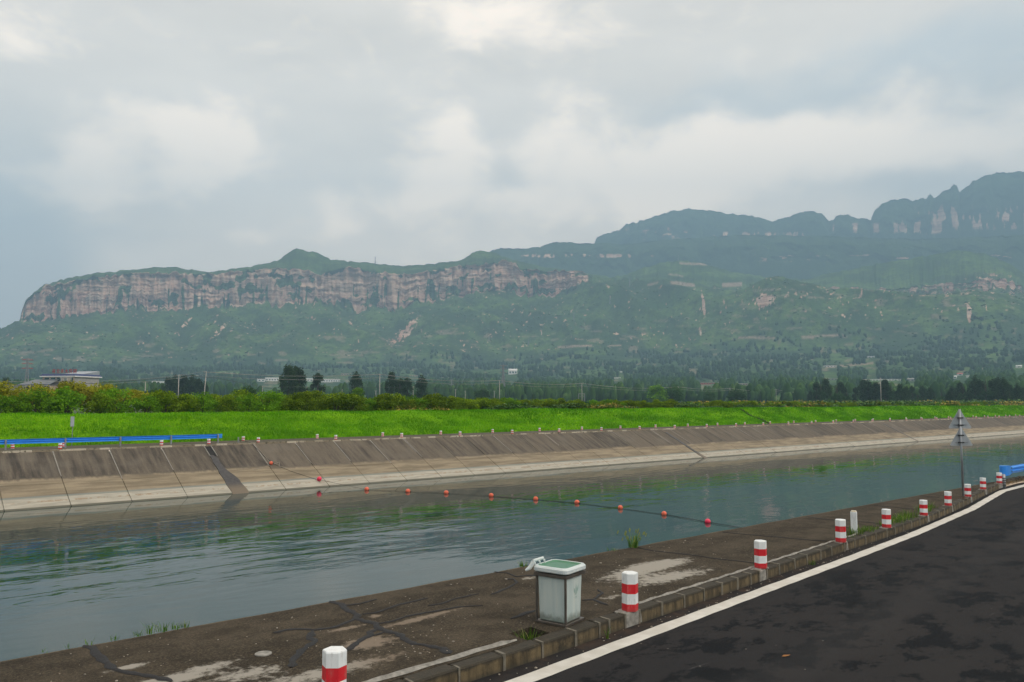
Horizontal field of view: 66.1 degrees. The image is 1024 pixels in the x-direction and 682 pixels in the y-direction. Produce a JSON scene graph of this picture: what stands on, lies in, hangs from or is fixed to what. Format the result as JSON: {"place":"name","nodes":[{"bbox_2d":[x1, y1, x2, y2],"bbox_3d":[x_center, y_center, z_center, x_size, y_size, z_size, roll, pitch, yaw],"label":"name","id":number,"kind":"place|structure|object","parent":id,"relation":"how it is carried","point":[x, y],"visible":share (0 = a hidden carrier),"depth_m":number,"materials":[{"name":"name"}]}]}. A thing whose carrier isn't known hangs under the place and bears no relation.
{"place":"outdoors","nodes":[
{"label":"outdoors","id":0,"kind":"place"},
{"bbox_2d":[1,406,333,413],"bbox_3d":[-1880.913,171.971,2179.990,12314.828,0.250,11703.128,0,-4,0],"label":"field ground","id":1,"kind":"structure","parent":0,"point":[75,411],"depth_m":116.94,"materials":[{"name":"green plant"}]},
{"bbox_2d":[0,395,14,412],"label":"shrub","id":2,"kind":"object","parent":1,"relation":"on","point":[4,400],"visible":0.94,"depth_m":61.35,"materials":[{"name":"green plant"}]},
{"bbox_2d":[0,380,31,413],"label":"flowering shrub","id":3,"kind":"object","parent":1,"relation":"on","point":[5,390],"visible":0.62,"depth_m":65.75,"materials":[{"name":"yellow plant"}]},
{"bbox_2d":[2,395,36,413],"bbox_3d":[-39.539,5.247,62.859,2.619,1.880,2.635,-3,-5,32],"label":"shrub","id":4,"kind":"object","parent":1,"relation":"on","point":[14,409],"visible":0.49,"depth_m":62.38,"materials":[{"name":"green plant"}]},
{"bbox_2d":[11,382,56,410],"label":"flowering shrub","id":5,"kind":"object","parent":1,"relation":"on","point":[36,386],"visible":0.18,"depth_m":66.95,"materials":[{"name":"yellow plant"}]},
{"bbox_2d":[11,387,60,413],"bbox_3d":[-38.172,4.965,63.649,3.280,2.552,4.080,0,-4,-1],"label":"shrub","id":6,"kind":"object","parent":1,"relation":"on","point":[42,407],"visible":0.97,"depth_m":63.04,"materials":[{"name":"green plant"}]},
{"bbox_2d":[17,369,101,389],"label":"restaurant building","id":7,"kind":"structure","parent":1,"relation":"on","point":[57,379],"depth_m":289.62,"materials":[{"name":"white tile"}]},
{"bbox_2d":[40,385,86,413],"bbox_3d":[-36.940,4.976,64.833,4.378,2.739,3.520,-3,-5,30],"label":"shrub","id":8,"kind":"object","parent":1,"relation":"on","point":[65,398],"visible":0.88,"depth_m":64.40,"materials":[{"name":"green plant"}]},
{"bbox_2d":[52,380,100,413],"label":"flowering shrub","id":9,"kind":"object","parent":1,"relation":"on","point":[80,387],"visible":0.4,"depth_m":68.60,"materials":[{"name":"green plant"}]},
{"bbox_2d":[85,393,116,413],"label":"shrub","id":10,"kind":"object","parent":1,"relation":"on","point":[93,404],"visible":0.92,"depth_m":66.10,"materials":[{"name":"green plant"}]},
{"bbox_2d":[76,382,126,409],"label":"flowering shrub","id":11,"kind":"object","parent":1,"relation":"on","point":[91,388],"visible":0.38,"depth_m":69.06,"materials":[{"name":"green plant"}]},
{"bbox_2d":[93,387,139,413],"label":"shrub","id":12,"kind":"object","parent":1,"relation":"on","point":[120,407],"visible":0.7,"depth_m":67.50,"materials":[{"name":"green plant"}]},
{"bbox_2d":[117,388,147,410],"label":"flowering shrub","id":13,"kind":"object","parent":1,"relation":"on","point":[136,393],"visible":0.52,"depth_m":71.95,"materials":[{"name":"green plant"}]},
{"bbox_2d":[128,394,164,412],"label":"shrub","id":14,"kind":"object","parent":1,"relation":"on","point":[145,404],"visible":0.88,"depth_m":68.36,"materials":[{"name":"green plant"}]},
{"bbox_2d":[147,389,185,412],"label":"shrub","id":15,"kind":"object","parent":1,"relation":"on","point":[169,401],"visible":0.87,"depth_m":69.38,"materials":[{"name":"green plant"}]},
{"bbox_2d":[159,377,173,392],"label":"poplar tree","id":16,"kind":"object","parent":1,"relation":"on","point":[166,387],"visible":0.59,"depth_m":429.04,"materials":[{"name":"green plant"}]},
{"bbox_2d":[168,374,181,394],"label":"poplar tree","id":17,"kind":"object","parent":1,"relation":"on","point":[175,385],"visible":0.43,"depth_m":429.95,"materials":[{"name":"green plant"}]},
{"bbox_2d":[175,374,190,397],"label":"poplar tree","id":18,"kind":"object","parent":1,"relation":"on","point":[183,380],"visible":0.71,"depth_m":431.38,"materials":[{"name":"green plant"}]},
{"bbox_2d":[168,393,202,412],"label":"shrub","id":19,"kind":"object","parent":1,"relation":"on","point":[184,403],"visible":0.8,"depth_m":70.86,"materials":[{"name":"green plant"}]},
{"bbox_2d":[182,374,199,395],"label":"poplar tree","id":20,"kind":"object","parent":1,"relation":"on","point":[192,380],"visible":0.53,"depth_m":433.43,"materials":[{"name":"green plant"}]},
{"bbox_2d":[192,378,207,397],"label":"poplar tree","id":21,"kind":"object","parent":1,"relation":"on","point":[199,385],"visible":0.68,"depth_m":434.91,"materials":[{"name":"green plant"}]},
{"bbox_2d":[188,391,221,412],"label":"shrub","id":22,"kind":"object","parent":1,"relation":"on","point":[208,405],"visible":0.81,"depth_m":72.29,"materials":[{"name":"green plant"}]},
{"bbox_2d":[212,394,242,411],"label":"shrub","id":23,"kind":"object","parent":1,"relation":"on","point":[227,400],"visible":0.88,"depth_m":73.03,"materials":[{"name":"green plant"}]},
{"bbox_2d":[230,385,257,396],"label":"round tree","id":24,"kind":"object","parent":1,"relation":"on","point":[251,389],"visible":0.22,"depth_m":188.07,"materials":[{"name":"green plant"}]},
{"bbox_2d":[231,389,260,411],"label":"shrub","id":25,"kind":"object","parent":1,"relation":"on","point":[235,394],"visible":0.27,"depth_m":78.00,"materials":[{"name":"green plant"}]},
{"bbox_2d":[230,393,263,411],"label":"shrub","id":26,"kind":"object","parent":1,"relation":"on","point":[251,403],"visible":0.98,"depth_m":73.93,"materials":[{"name":"green plant"}]},
{"bbox_2d":[254,390,286,411],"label":"shrub","id":27,"kind":"object","parent":1,"relation":"on","point":[271,405],"visible":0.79,"depth_m":75.39,"materials":[{"name":"green plant"}]},
{"bbox_2d":[274,397,297,410],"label":"shrub","id":28,"kind":"object","parent":1,"relation":"on","point":[286,401],"visible":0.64,"depth_m":76.92,"materials":[{"name":"green plant"}]},
{"bbox_2d":[277,363,300,396],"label":"poplar tree","id":29,"kind":"object","parent":1,"relation":"on","point":[288,371],"visible":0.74,"depth_m":316.30,"materials":[{"name":"green plant"}]},
{"bbox_2d":[293,367,308,394],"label":"poplar tree","id":30,"kind":"object","parent":1,"relation":"on","point":[300,377],"visible":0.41,"depth_m":321.79,"materials":[{"name":"green plant"}]},
{"bbox_2d":[285,391,320,411],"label":"shrub","id":31,"kind":"object","parent":1,"relation":"on","point":[301,398],"visible":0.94,"depth_m":77.79,"materials":[{"name":"green plant"}]},
{"bbox_2d":[309,373,325,391],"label":"poplar tree","id":32,"kind":"object","parent":1,"relation":"on","point":[318,379],"visible":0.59,"depth_m":338.93,"materials":[{"name":"green plant"}]},
{"bbox_2d":[305,390,332,411],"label":"shrub","id":33,"kind":"object","parent":1,"relation":"on","point":[317,394],"visible":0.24,"depth_m":83.53,"materials":[{"name":"green plant"}]},
{"bbox_2d":[313,398,332,411],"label":"shrub","id":34,"kind":"object","parent":1,"relation":"on","point":[321,406],"visible":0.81,"depth_m":79.42,"materials":[{"name":"green plant"}]},
{"bbox_2d":[317,391,355,410],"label":"shrub","id":35,"kind":"object","parent":1,"relation":"on","point":[335,399],"visible":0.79,"depth_m":80.25,"materials":[{"name":"green plant"}]},
{"bbox_2d":[339,393,368,411],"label":"shrub","id":36,"kind":"object","parent":1,"relation":"on","point":[357,402],"visible":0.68,"depth_m":81.77,"materials":[{"name":"green plant"}]},
{"bbox_2d":[348,371,364,395],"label":"poplar tree","id":37,"kind":"object","parent":1,"relation":"on","point":[354,382],"visible":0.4,"depth_m":361.69,"materials":[{"name":"green plant"}]},
{"bbox_2d":[360,399,378,411],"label":"shrub","id":38,"kind":"object","parent":1,"relation":"on","point":[370,401],"visible":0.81,"depth_m":83.50,"materials":[{"name":"green plant"}]},
{"bbox_2d":[367,393,395,410],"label":"shrub","id":39,"kind":"object","parent":1,"relation":"on","point":[379,399],"visible":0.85,"depth_m":83.63,"materials":[{"name":"green plant"}]},
{"bbox_2d":[385,371,398,395],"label":"poplar tree","id":40,"kind":"object","parent":1,"relation":"on","point":[390,380],"visible":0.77,"depth_m":359.63,"materials":[{"name":"green plant"}]},
{"bbox_2d":[381,392,404,410],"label":"shrub","id":41,"kind":"object","parent":1,"relation":"on","point":[397,397],"visible":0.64,"depth_m":85.06,"materials":[{"name":"green plant"}]},
{"bbox_2d":[401,377,413,399],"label":"poplar tree","id":42,"kind":"object","parent":1,"relation":"on","point":[407,382],"visible":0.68,"depth_m":360.22,"materials":[{"name":"green plant"}]},
{"bbox_2d":[399,399,419,409],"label":"shrub","id":43,"kind":"object","parent":1,"relation":"on","point":[407,402],"visible":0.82,"depth_m":86.90,"materials":[{"name":"green plant"}]},
{"bbox_2d":[414,375,429,398],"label":"poplar tree","id":44,"kind":"object","parent":1,"relation":"on","point":[421,389],"visible":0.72,"depth_m":356.18,"materials":[{"name":"green plant"}]},
{"bbox_2d":[418,393,446,409],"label":"shrub","id":45,"kind":"object","parent":1,"relation":"on","point":[437,400],"visible":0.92,"depth_m":87.86,"materials":[{"name":"green plant"}]},
{"bbox_2d":[436,395,459,409],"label":"shrub","id":46,"kind":"object","parent":1,"relation":"on","point":[451,403],"visible":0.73,"depth_m":89.48,"materials":[{"name":"green plant"}]},
{"bbox_2d":[460,398,479,409],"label":"shrub","id":47,"kind":"object","parent":1,"relation":"on","point":[472,405],"visible":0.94,"depth_m":91.17,"materials":[{"name":"green plant"}]},
{"bbox_2d":[473,388,490,398],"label":"round tree","id":48,"kind":"object","parent":1,"relation":"on","point":[483,393],"visible":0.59,"depth_m":416.53,"materials":[{"name":"green plant"}]},
{"bbox_2d":[475,399,490,409],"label":"shrub","id":49,"kind":"object","parent":1,"relation":"on","point":[481,404],"visible":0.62,"depth_m":92.09,"materials":[{"name":"green plant"}]},
{"bbox_2d":[0,363,1023,402],"bbox_3d":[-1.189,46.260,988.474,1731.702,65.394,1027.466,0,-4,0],"label":"distant wood","id":50,"kind":"object","parent":1,"relation":"on","point":[796,387],"visible":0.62,"depth_m":690.47,"materials":[{"name":"green plant"}]},
{"bbox_2d":[647,385,668,400],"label":"round tree","id":51,"kind":"object","parent":1,"relation":"on","point":[657,390],"visible":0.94,"depth_m":410.09,"materials":[{"name":"green plant"}]},
{"bbox_2d":[659,382,685,401],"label":"round tree","id":52,"kind":"object","parent":1,"relation":"on","point":[676,393],"visible":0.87,"depth_m":411.60,"materials":[{"name":"green plant"}]},
{"bbox_2d":[336,399,1023,410],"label":"ground cover","id":53,"kind":"object","parent":1,"relation":"on","point":[1015,402],"visible":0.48,"depth_m":143.27,"materials":[{"name":"green plant"}]},
{"bbox_2d":[702,390,716,401],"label":"round tree","id":54,"kind":"object","parent":1,"relation":"on","point":[709,395],"visible":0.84,"depth_m":454.13,"materials":[{"name":"green plant"}]},
{"bbox_2d":[726,389,746,400],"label":"round tree","id":55,"kind":"object","parent":1,"relation":"on","point":[734,393],"visible":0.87,"depth_m":411.15,"materials":[{"name":"green plant"}]},
{"bbox_2d":[812,382,820,400],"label":"poplar tree","id":56,"kind":"object","parent":1,"relation":"on","point":[818,391],"visible":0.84,"depth_m":423.82,"materials":[{"name":"green plant"}]},
{"bbox_2d":[820,378,833,399],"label":"poplar tree","id":57,"kind":"object","parent":1,"relation":"on","point":[825,383],"visible":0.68,"depth_m":433.70,"materials":[{"name":"green plant"}]},
{"bbox_2d":[829,388,845,401],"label":"poplar tree","id":58,"kind":"object","parent":1,"relation":"on","point":[837,395],"visible":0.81,"depth_m":406.38,"materials":[{"name":"green plant"}]},
{"bbox_2d":[835,381,846,400],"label":"poplar tree","id":59,"kind":"object","parent":1,"relation":"on","point":[840,386],"visible":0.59,"depth_m":422.60,"materials":[{"name":"green plant"}]},
{"bbox_2d":[857,379,867,399],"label":"poplar tree","id":60,"kind":"object","parent":1,"relation":"on","point":[860,388],"visible":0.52,"depth_m":450.09,"materials":[{"name":"green plant"}]},
{"bbox_2d":[861,379,872,400],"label":"poplar tree","id":61,"kind":"object","parent":1,"relation":"on","point":[867,387],"visible":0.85,"depth_m":417.27,"materials":[{"name":"green plant"}]},
{"bbox_2d":[870,381,881,400],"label":"poplar tree","id":62,"kind":"object","parent":1,"relation":"on","point":[874,391],"visible":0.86,"depth_m":413.99,"materials":[{"name":"green plant"}]},
{"bbox_2d":[877,379,891,400],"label":"poplar tree","id":63,"kind":"object","parent":1,"relation":"on","point":[885,389],"visible":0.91,"depth_m":410.80,"materials":[{"name":"green plant"}]},
{"bbox_2d":[894,383,906,400],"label":"poplar tree","id":64,"kind":"object","parent":1,"relation":"on","point":[899,393],"visible":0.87,"depth_m":384.47,"materials":[{"name":"green plant"}]},
{"bbox_2d":[917,385,927,399],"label":"poplar tree","id":65,"kind":"object","parent":1,"relation":"on","point":[922,391],"visible":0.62,"depth_m":436.96,"materials":[{"name":"green plant"}]},
{"bbox_2d":[925,387,935,400],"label":"poplar tree","id":66,"kind":"object","parent":1,"relation":"on","point":[930,395],"visible":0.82,"depth_m":425.78,"materials":[{"name":"green plant"}]},
{"bbox_2d":[954,381,966,397],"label":"poplar tree","id":67,"kind":"object","parent":1,"relation":"on","point":[958,388],"visible":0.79,"depth_m":417.15,"materials":[{"name":"green plant"}]},
{"bbox_2d":[967,375,978,398],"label":"poplar tree","id":68,"kind":"object","parent":1,"relation":"on","point":[972,385],"visible":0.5,"depth_m":406.53,"materials":[{"name":"green plant"}]},
{"bbox_2d":[975,380,985,399],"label":"poplar tree","id":69,"kind":"object","parent":1,"relation":"on","point":[979,384],"visible":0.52,"depth_m":399.98,"materials":[{"name":"green plant"}]},
{"bbox_2d":[975,380,996,400],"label":"poplar tree","id":70,"kind":"object","parent":1,"relation":"on","point":[987,395],"visible":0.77,"depth_m":387.74,"materials":[{"name":"green plant"}]},
{"bbox_2d":[990,377,1005,399],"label":"poplar tree","id":71,"kind":"object","parent":1,"relation":"on","point":[995,385],"visible":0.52,"depth_m":387.50,"materials":[{"name":"green plant"}]},
{"bbox_2d":[995,377,1011,400],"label":"poplar tree","id":72,"kind":"object","parent":1,"relation":"on","point":[1002,386],"visible":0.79,"depth_m":376.61,"materials":[{"name":"green plant"}]},
{"bbox_2d":[1010,383,1023,400],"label":"poplar tree","id":73,"kind":"object","parent":1,"relation":"on","point":[1016,390],"visible":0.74,"depth_m":362.41,"materials":[{"name":"green plant"}]},
{"bbox_2d":[0,416,1018,450],"bbox_3d":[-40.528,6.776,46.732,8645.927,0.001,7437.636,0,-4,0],"label":"service road","id":74,"kind":"structure","parent":0,"point":[164,444],"depth_m":70.44,"materials":[{"name":"grey concrete"}]},
{"bbox_2d":[0,434,221,449],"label":"guardrail","id":75,"kind":"object","parent":74,"relation":"on","point":[84,439],"visible":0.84,"depth_m":55.99,"materials":[{"name":"blue metal"}]},
{"bbox_2d":[0,416,1023,452],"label":"kerb","id":76,"kind":"structure","parent":74,"relation":"on","point":[45,450],"depth_m":68.24,"materials":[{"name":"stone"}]},
{"bbox_2d":[0,434,1023,661],"bbox_3d":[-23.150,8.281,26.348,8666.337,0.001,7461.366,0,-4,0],"label":"water","id":77,"kind":"structure","parent":0,"point":[77,576],"depth_m":38.91,"materials":[{"name":"teal liquid"}]},
{"bbox_2d":[322,480,987,527],"bbox_3d":[3.599,8.316,46.337,43.102,3.006,4.173,-4,-6,40],"label":"float rope","id":78,"kind":"object","parent":77,"relation":"on","point":[549,500],"visible":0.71,"depth_m":49.29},
{"bbox_2d":[0,248,1023,402],"bbox_3d":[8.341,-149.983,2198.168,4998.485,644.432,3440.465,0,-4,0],"label":"mountain","id":79,"kind":"structure","parent":0,"point":[311,284],"depth_m":2541.66,"materials":[{"name":"green plant"}]},
{"bbox_2d":[0,312,1023,385],"bbox_3d":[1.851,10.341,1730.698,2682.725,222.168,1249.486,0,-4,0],"label":"distant wood","id":80,"kind":"object","parent":79,"relation":"on","point":[703,370],"visible":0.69,"depth_m":1783.44,"materials":[{"name":"green plant"}]},
{"bbox_2d":[0,276,1023,392],"bbox_3d":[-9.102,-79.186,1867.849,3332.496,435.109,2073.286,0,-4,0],"label":"hillside scrub","id":81,"kind":"object","parent":79,"relation":"on","point":[811,362],"visible":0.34,"depth_m":2140.84,"materials":[{"name":"green plant"}]},
{"bbox_2d":[0,477,1023,681],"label":"apron","id":82,"kind":"object","parent":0,"point":[487,605],"visible":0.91,"depth_m":11.44,"materials":[{"name":"concrete"}]},
{"bbox_2d":[322,646,346,681],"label":"bollard","id":83,"kind":"object","parent":82,"relation":"on","point":[334,663],"visible":1,"depth_m":8.29,"materials":[{"name":"white paint"}]},
{"bbox_2d":[50,532,908,681],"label":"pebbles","id":84,"kind":"object","parent":82,"relation":"on","point":[502,622],"visible":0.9,"depth_m":11.40,"materials":[{"name":"grey stone"}]},
{"bbox_2d":[525,556,585,627],"bbox_3d":[0.655,3.666,11.598,0.674,0.901,0.681,-3,-5,35],"label":"waste bin","id":85,"kind":"object","parent":82,"relation":"on","point":[558,581],"visible":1,"depth_m":11.45,"materials":[{"name":"white metal"}]},
{"bbox_2d":[617,528,646,547],"bbox_3d":[2.704,4.377,17.465,0.561,0.398,0.524,-4,-6,39],"label":"grass clump","id":86,"kind":"object","parent":82,"relation":"on","point":[634,544],"visible":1,"depth_m":17.43,"materials":[{"name":"green plant"}]},
{"bbox_2d":[850,510,857,532],"bbox_3d":[8.414,4.460,19.373,0.140,0.570,0.140,-3,-5,29],"label":"marker post","id":87,"kind":"object","parent":82,"relation":"on","point":[853,517],"visible":0.98,"depth_m":19.32,"materials":[{"name":"white paint"}]},
{"bbox_2d":[0,417,1023,511],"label":"canal bank","id":88,"kind":"structure","parent":0,"point":[30,480],"depth_m":64.72,"materials":[{"name":"concrete"}]},
{"bbox_2d":[203,445,248,493],"bbox_3d":[-20.445,9.150,56.233,1.208,3.160,6.150,4,-6,-41],"label":"drain channel","id":89,"kind":"object","parent":88,"relation":"on","point":[234,484],"visible":0.96,"depth_m":55.42,"materials":[{"name":"concrete"}]},
{"bbox_2d":[0,405,1023,447],"bbox_3d":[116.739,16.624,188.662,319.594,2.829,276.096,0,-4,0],"label":"grass","id":90,"kind":"structure","parent":0,"point":[784,417],"depth_m":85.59,"materials":[{"name":"green plant"}]},
{"bbox_2d":[0,0,1023,328],"label":"sky","id":91,"kind":"structure","parent":0,"point":[200,135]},
{"bbox_2d":[471,482,1023,681],"bbox_3d":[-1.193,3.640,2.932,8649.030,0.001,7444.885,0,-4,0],"label":"road","id":92,"kind":"structure","parent":0,"point":[944,602],"depth_m":12.05,"materials":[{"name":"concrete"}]},
{"bbox_2d":[363,476,1023,681],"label":"kerb","id":93,"kind":"structure","parent":92,"relation":"on","point":[500,660],"depth_m":12.13,"materials":[{"name":"concrete"}]},
{"bbox_2d":[618,571,641,621],"bbox_3d":[1.831,3.972,12.190,0.373,0.783,0.287,4,-6,-41],"label":"bollard","id":94,"kind":"object","parent":93,"relation":"on","point":[629,591],"visible":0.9,"depth_m":12.08,"materials":[{"name":"white paint"}]},
{"bbox_2d":[833,519,848,549],"bbox_3d":[7.583,4.474,18.176,0.376,0.715,0.287,4,-6,-41],"label":"bollard","id":95,"kind":"object","parent":93,"relation":"on","point":[840,529],"visible":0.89,"depth_m":18.06,"materials":[{"name":"white paint"}]},
{"bbox_2d":[942,491,952,511],"bbox_3d":[13.593,5.015,24.569,0.346,0.634,0.276,4,-6,-41],"label":"bollard","id":96,"kind":"object","parent":93,"relation":"on","point":[948,498],"visible":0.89,"depth_m":24.46,"materials":[{"name":"white paint"}]},
{"bbox_2d":[949,409,971,498],"bbox_3d":[15.072,3.778,26.366,0.730,2.980,0.220,0,-4,0],"label":"road sign","id":97,"kind":"object","parent":93,"relation":"on","point":[960,422],"visible":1,"depth_m":26.44,"materials":[{"name":"metal"}]},
{"bbox_2d":[995,473,1002,488],"bbox_3d":[19.435,5.564,31.434,0.338,0.611,0.273,4,-6,-41],"label":"bollard","id":98,"kind":"object","parent":93,"relation":"on","point":[999,478],"visible":0.91,"depth_m":31.32,"materials":[{"name":"white paint"}]},
{"bbox_2d":[753,540,768,569],"bbox_3d":[4.827,4.245,15.316,0.380,0.726,0.285,4,-6,-41],"label":"bollard","id":99,"kind":"object","parent":92,"relation":"on","point":[760,554],"visible":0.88,"depth_m":15.21,"materials":[{"name":"white paint"}]},
{"bbox_2d":[505,485,1023,681],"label":"edge line","id":100,"kind":"object","parent":92,"relation":"on","point":[549,670],"visible":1,"depth_m":12.97,"materials":[{"name":"paint"}]},
{"bbox_2d":[879,509,891,528],"bbox_3d":[9.626,4.660,20.258,0.351,0.668,0.277,4,-6,-41],"label":"bollard","id":101,"kind":"object","parent":92,"relation":"on","point":[886,518],"visible":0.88,"depth_m":20.14,"materials":[{"name":"white paint"}]},
{"bbox_2d":[918,500,929,521],"bbox_3d":[11.707,4.848,22.429,0.352,0.634,0.274,4,-6,-41],"label":"bollard","id":102,"kind":"object","parent":92,"relation":"on","point":[923,505],"visible":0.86,"depth_m":22.33,"materials":[{"name":"white paint"}]},
{"bbox_2d":[964,484,972,502],"bbox_3d":[15.540,5.198,26.872,0.328,0.628,0.269,4,-6,-41],"label":"bollard","id":103,"kind":"object","parent":92,"relation":"on","point":[967,488],"visible":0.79,"depth_m":26.76,"materials":[{"name":"white paint"}]},
{"bbox_2d":[999,464,1023,479],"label":"guardrail","id":104,"kind":"object","parent":92,"relation":"on","point":[1005,470],"visible":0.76,"depth_m":32.18,"materials":[{"name":"blue metal"}]},
{"bbox_2d":[490,234,1023,279],"bbox_3d":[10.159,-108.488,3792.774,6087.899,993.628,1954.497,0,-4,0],"label":"shoulder ridge","id":105,"kind":"structure","parent":0,"point":[797,257],"depth_m":3983.31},
{"bbox_2d":[595,171,1023,243],"bbox_3d":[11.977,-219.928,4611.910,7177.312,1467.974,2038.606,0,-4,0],"label":"peaks","id":106,"kind":"object","parent":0,"point":[988,205],"visible":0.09,"depth_m":4617.67,"materials":[{"name":"stone"}]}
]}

